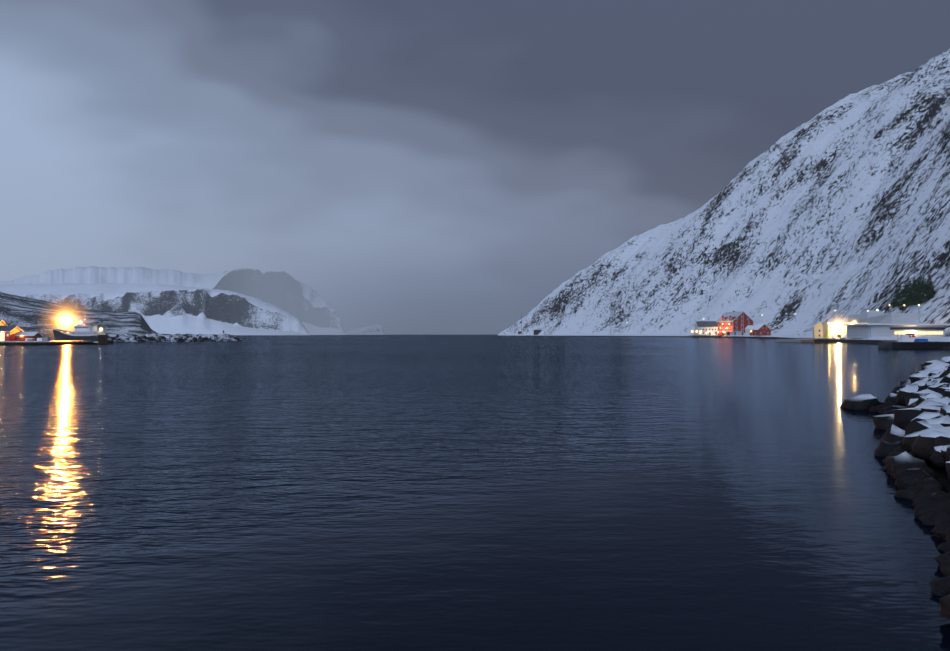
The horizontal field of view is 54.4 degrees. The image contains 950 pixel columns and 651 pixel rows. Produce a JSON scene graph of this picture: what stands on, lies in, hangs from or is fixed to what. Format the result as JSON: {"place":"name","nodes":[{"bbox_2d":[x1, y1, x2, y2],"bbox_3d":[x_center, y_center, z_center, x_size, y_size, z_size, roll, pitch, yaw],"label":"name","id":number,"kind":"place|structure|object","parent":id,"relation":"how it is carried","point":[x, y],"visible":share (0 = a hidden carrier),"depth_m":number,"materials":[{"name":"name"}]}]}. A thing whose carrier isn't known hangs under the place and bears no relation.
{"place":"outdoors","nodes":[
{"label":"outdoors","id":0,"kind":"place"},
{"bbox_2d":[0,292,157,336],"bbox_3d":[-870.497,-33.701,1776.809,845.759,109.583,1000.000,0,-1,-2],"label":"hill terrain","id":1,"kind":"structure","parent":0,"point":[28,314],"depth_m":1466.14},
{"bbox_2d":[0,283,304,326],"bbox_3d":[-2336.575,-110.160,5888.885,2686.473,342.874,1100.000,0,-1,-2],"label":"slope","id":2,"kind":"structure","parent":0,"point":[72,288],"depth_m":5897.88,"materials":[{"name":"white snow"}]},
{"bbox_2d":[10,289,309,334],"bbox_3d":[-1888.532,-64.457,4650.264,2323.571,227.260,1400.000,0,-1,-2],"label":"cliff terrain","id":3,"kind":"structure","parent":0,"point":[195,311],"depth_m":4111.33,"materials":[{"name":"white snow"}]},
{"bbox_2d":[0,266,344,334],"bbox_3d":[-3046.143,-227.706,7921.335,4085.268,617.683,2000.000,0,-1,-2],"label":"cliff terrain","id":4,"kind":"structure","parent":0,"point":[312,310],"depth_m":7213.01,"materials":[{"name":"grey stone"}]},
{"bbox_2d":[345,324,384,334],"bbox_3d":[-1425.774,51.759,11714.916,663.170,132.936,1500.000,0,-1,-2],"label":"hill terrain","id":5,"kind":"structure","parent":0,"point":[377,329],"depth_m":11113.89,"materials":[{"name":"white snow"}]},
{"bbox_2d":[0,335,949,650],"bbox_3d":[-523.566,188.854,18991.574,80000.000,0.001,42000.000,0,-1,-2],"label":"sea water","id":6,"kind":"structure","parent":0,"point":[432,493],"depth_m":18.18,"materials":[{"name":"blue liquid"}]},
{"bbox_2d":[0,340,123,344],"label":"dock","id":7,"kind":"object","parent":6,"relation":"in","point":[35,342],"visible":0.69,"depth_m":277.26,"materials":[{"name":"concrete"}]},
{"bbox_2d":[0,320,49,340],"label":"buildings","id":8,"kind":"structure","parent":7,"relation":"on","point":[12,333],"depth_m":296.35,"materials":[{"name":"red paint"}]},
{"bbox_2d":[52,324,107,343],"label":"boat","id":9,"kind":"object","parent":6,"relation":"on","point":[83,332],"visible":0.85,"depth_m":311.64,"materials":[{"name":"black"}]},
{"bbox_2d":[104,333,242,341],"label":"breakwater rock","id":10,"kind":"object","parent":6,"relation":"in","point":[156,337],"visible":0.96,"depth_m":414.54,"materials":[{"name":"grey stone"}]},
{"bbox_2d":[840,356,949,618],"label":"shore rock","id":11,"kind":"object","parent":6,"relation":"in","point":[913,418],"visible":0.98,"depth_m":22.84,"materials":[{"name":"black stone"}]},
{"bbox_2d":[878,334,949,348],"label":"dock","id":12,"kind":"object","parent":6,"relation":"on","point":[905,342],"visible":0.81,"depth_m":210.08,"materials":[{"name":"black concrete"}]},
{"bbox_2d":[0,0,949,334],"label":"sky","id":13,"kind":"structure","parent":0,"point":[424,167],"materials":[{"name":"grey"}]},
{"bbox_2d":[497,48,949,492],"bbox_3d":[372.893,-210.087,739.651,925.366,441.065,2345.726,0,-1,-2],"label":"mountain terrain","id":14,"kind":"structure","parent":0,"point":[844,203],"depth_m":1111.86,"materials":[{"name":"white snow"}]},
{"bbox_2d":[518,314,541,334],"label":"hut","id":15,"kind":"object","parent":14,"relation":"on","point":[536,332],"depth_m":1817.35,"materials":[{"name":"grey"}]},
{"bbox_2d":[694,321,717,334],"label":"house","id":16,"kind":"structure","parent":14,"relation":"on","point":[704,327],"depth_m":998.80,"materials":[{"name":"paint"}]},
{"bbox_2d":[689,331,741,337],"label":"dock","id":17,"kind":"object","parent":14,"relation":"on","point":[716,335],"visible":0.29,"depth_m":968.07,"materials":[{"name":"white paint"}]},
{"bbox_2d":[716,311,753,334],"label":"house","id":18,"kind":"structure","parent":14,"relation":"on","point":[733,321],"depth_m":987.68,"materials":[{"name":"paint"}]},
{"bbox_2d":[745,324,770,335],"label":"red cottage","id":19,"kind":"object","parent":14,"relation":"on","point":[758,330],"depth_m":809.30,"materials":[{"name":"paint"}]},
{"bbox_2d":[776,338,847,342],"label":"dock","id":20,"kind":"object","parent":14,"relation":"on","point":[824,340],"visible":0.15,"depth_m":361.82,"materials":[{"name":"concrete"}]},
{"bbox_2d":[812,311,949,337],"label":"fish plant buildings","id":21,"kind":"structure","parent":14,"relation":"on","point":[868,324],"depth_m":364.23,"materials":[{"name":"beige paint"}]},
{"bbox_2d":[891,289,896,307],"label":"conifer tree","id":22,"kind":"object","parent":14,"relation":"on","point":[892,303],"visible":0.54,"depth_m":506.17,"materials":[{"name":"green plant"}]},
{"bbox_2d":[893,283,902,307],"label":"conifer tree","id":23,"kind":"object","parent":14,"relation":"on","point":[898,298],"visible":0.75,"depth_m":497.20,"materials":[{"name":"green plant"}]},
{"bbox_2d":[898,295,906,310],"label":"conifer tree","id":24,"kind":"object","parent":14,"relation":"on","point":[903,307],"visible":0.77,"depth_m":475.77,"materials":[{"name":"green plant"}]},
{"bbox_2d":[897,279,908,307],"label":"conifer tree","id":25,"kind":"object","parent":14,"relation":"on","point":[904,291],"visible":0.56,"depth_m":485.19,"materials":[{"name":"green plant"}]},
{"bbox_2d":[903,281,911,305],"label":"conifer tree","id":26,"kind":"object","parent":14,"relation":"on","point":[907,294],"visible":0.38,"depth_m":475.83,"materials":[{"name":"green plant"}]},
{"bbox_2d":[905,274,916,305],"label":"conifer tree","id":27,"kind":"object","parent":14,"relation":"on","point":[909,296],"visible":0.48,"depth_m":467.17,"materials":[{"name":"green plant"}]},
{"bbox_2d":[906,333,915,336],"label":"car","id":28,"kind":"object","parent":14,"relation":"on","point":[911,334],"visible":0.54,"depth_m":302.48,"materials":[{"name":"grey paint"}]},
{"bbox_2d":[907,276,919,305],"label":"conifer tree","id":29,"kind":"object","parent":14,"relation":"on","point":[913,301],"visible":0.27,"depth_m":458.27,"materials":[{"name":"green plant"}]},
{"bbox_2d":[912,275,921,298],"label":"conifer tree","id":30,"kind":"object","parent":14,"relation":"on","point":[916,289],"visible":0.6,"depth_m":455.32,"materials":[{"name":"green plant"}]},
{"bbox_2d":[915,273,925,304],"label":"conifer tree","id":31,"kind":"object","parent":14,"relation":"on","point":[919,293],"visible":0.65,"depth_m":448.78,"materials":[{"name":"green plant"}]},
{"bbox_2d":[919,275,936,300],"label":"conifer tree","id":32,"kind":"object","parent":14,"relation":"on","point":[927,293],"visible":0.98,"depth_m":439.28,"materials":[{"name":"green plant"}]},
{"bbox_2d":[833,304,838,311],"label":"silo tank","id":33,"kind":"object","parent":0,"point":[836,306],"visible":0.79,"depth_m":768.87,"materials":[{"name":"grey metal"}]}
]}

